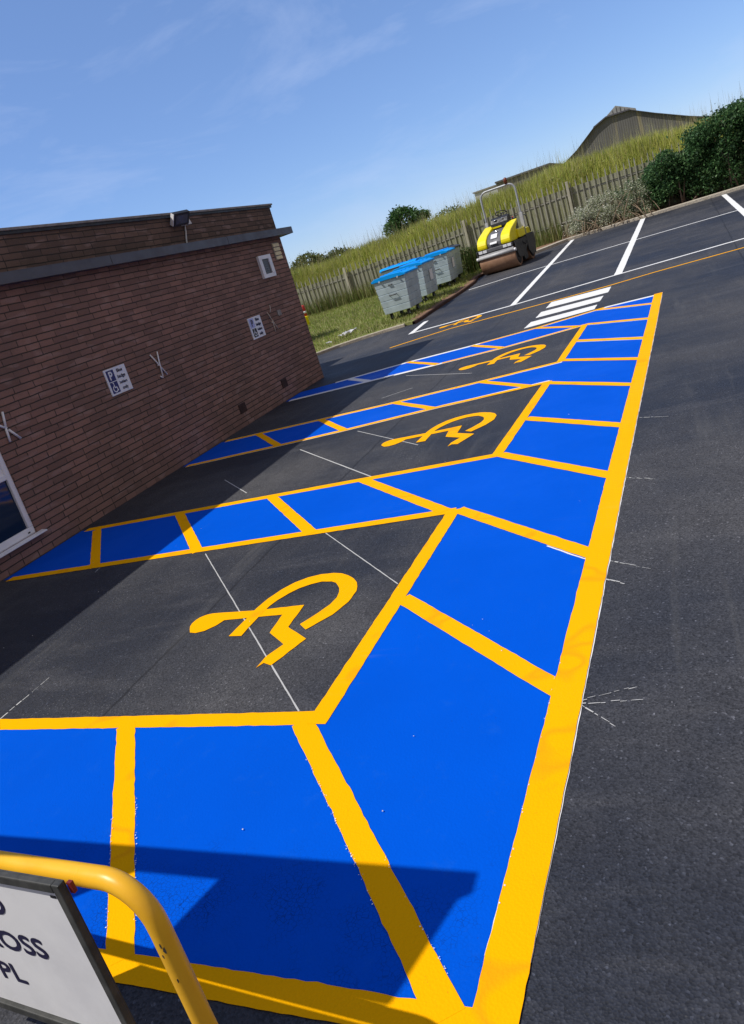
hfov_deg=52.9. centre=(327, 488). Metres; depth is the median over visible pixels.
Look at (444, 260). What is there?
wheeled bin
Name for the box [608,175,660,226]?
grey shrub
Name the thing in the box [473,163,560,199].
long shed
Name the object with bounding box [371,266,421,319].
wheeled bin
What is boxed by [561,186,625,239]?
grey shrub
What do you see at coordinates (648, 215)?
kerb
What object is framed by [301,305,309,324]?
marker post
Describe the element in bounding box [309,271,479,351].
grass verge
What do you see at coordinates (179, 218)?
floodlight
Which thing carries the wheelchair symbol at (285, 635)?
on the asphalt
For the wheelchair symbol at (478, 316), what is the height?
0.009 m
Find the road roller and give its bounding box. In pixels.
[476,177,535,274]
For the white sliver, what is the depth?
4.12 m
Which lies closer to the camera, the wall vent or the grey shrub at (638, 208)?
the wall vent
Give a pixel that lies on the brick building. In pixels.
(84, 304)
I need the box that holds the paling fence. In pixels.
[296,135,743,310]
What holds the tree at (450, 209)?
on the terrain
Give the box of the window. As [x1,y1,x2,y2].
[0,453,46,557]
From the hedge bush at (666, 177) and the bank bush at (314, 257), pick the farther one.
the bank bush at (314, 257)
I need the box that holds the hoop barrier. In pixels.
[0,850,217,1023]
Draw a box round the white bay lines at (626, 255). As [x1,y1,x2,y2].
[409,194,743,333]
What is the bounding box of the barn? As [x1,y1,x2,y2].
[568,106,709,162]
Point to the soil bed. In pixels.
(544, 245)
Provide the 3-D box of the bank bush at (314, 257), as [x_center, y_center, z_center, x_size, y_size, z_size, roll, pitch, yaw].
[-0.991,-12.065,40.403,2.871,1.812,1.610,-10,17,27]
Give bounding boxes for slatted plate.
[271,242,282,259]
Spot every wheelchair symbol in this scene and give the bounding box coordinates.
[190,573,356,666]
[382,412,496,446]
[440,315,481,327]
[459,345,545,369]
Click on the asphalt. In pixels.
(642, 916)
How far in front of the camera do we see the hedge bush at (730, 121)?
24.77 m
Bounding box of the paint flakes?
[105,659,560,973]
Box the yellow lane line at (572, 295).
[390,247,743,347]
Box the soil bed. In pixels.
[536,183,743,249]
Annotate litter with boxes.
[338,327,358,336]
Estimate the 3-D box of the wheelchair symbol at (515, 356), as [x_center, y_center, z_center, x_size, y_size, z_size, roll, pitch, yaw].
[2.523,-1.855,10.445,0.976,0.001,1.147,-28,18,-31]
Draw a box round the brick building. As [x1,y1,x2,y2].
[0,203,323,580]
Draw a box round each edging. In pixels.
[316,323,404,355]
[412,273,483,323]
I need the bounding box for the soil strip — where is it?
[411,272,482,319]
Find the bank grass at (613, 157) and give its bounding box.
[288,80,743,288]
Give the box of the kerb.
[535,185,743,253]
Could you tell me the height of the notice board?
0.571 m
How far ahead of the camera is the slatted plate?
13.64 m
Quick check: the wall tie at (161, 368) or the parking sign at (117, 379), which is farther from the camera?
the wall tie at (161, 368)
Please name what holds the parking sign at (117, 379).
attached to the brick building
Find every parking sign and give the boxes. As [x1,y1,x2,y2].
[102,364,132,396]
[247,315,265,339]
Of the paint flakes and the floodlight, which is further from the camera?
the floodlight
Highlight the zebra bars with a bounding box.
[525,287,610,327]
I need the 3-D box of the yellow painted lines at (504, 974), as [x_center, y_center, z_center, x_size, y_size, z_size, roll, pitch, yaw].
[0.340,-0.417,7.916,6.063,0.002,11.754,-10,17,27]
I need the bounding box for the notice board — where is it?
[0,869,135,1023]
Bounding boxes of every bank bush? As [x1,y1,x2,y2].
[290,250,331,270]
[326,245,355,259]
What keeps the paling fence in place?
on the grass verge
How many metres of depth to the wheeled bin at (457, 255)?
25.52 m
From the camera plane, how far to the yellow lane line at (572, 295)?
14.52 m
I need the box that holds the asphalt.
[0,188,743,1023]
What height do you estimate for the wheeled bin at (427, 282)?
1.198 m
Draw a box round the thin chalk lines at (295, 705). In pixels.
[0,373,664,725]
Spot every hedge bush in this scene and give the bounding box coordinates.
[639,118,728,208]
[692,95,743,190]
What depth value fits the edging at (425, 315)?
20.70 m
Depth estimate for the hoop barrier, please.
1.62 m
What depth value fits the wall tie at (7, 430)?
7.70 m
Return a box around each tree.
[382,204,432,236]
[434,204,461,216]
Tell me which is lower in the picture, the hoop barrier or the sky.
the hoop barrier
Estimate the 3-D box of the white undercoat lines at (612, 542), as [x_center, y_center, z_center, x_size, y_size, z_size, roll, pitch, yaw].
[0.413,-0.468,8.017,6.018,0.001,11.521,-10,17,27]
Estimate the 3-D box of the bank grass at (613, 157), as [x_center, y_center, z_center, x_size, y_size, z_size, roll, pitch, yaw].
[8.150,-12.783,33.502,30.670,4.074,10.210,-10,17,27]
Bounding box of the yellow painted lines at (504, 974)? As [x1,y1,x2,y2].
[0,292,661,1023]
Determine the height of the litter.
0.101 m
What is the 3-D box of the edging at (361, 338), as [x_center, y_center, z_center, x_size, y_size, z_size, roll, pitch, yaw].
[-13.366,-0.930,25.287,33.929,0.155,1.204,-11,17,25]
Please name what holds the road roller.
on the asphalt
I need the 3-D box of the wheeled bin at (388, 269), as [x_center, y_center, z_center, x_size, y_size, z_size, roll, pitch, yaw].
[2.638,-7.031,25.134,1.340,1.198,1.008,-10,17,27]
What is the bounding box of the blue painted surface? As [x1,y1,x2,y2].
[0,296,652,1006]
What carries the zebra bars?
on the asphalt
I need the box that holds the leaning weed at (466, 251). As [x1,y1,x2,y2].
[459,244,475,272]
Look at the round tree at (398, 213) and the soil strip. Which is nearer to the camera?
the soil strip
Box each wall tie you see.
[0,412,21,441]
[149,351,167,377]
[267,305,277,331]
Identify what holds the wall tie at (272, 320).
attached to the brick building
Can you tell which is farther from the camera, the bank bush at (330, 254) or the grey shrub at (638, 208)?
the bank bush at (330, 254)
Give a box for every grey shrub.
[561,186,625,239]
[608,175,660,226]
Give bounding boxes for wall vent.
[256,254,275,278]
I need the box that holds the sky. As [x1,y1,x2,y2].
[0,0,743,267]
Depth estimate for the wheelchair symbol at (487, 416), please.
7.57 m
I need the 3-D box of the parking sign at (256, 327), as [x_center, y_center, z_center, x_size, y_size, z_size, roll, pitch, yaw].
[-1.195,-2.727,12.582,0.019,0.357,0.450,-10,17,27]
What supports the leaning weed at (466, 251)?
on the grass verge
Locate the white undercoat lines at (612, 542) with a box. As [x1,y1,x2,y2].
[188,292,662,960]
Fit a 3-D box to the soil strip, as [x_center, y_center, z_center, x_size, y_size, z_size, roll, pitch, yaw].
[4.054,-6.172,22.913,1.080,0.210,9.582,-8,18,33]
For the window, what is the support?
in the brick building
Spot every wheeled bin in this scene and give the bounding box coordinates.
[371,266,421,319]
[380,257,420,275]
[392,258,437,301]
[419,247,457,286]
[426,244,462,282]
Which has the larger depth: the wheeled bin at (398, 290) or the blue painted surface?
the wheeled bin at (398, 290)
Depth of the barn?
67.78 m
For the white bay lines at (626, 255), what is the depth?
18.64 m
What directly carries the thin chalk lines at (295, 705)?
on the asphalt
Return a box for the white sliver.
[547,545,584,558]
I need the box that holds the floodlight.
[170,209,191,242]

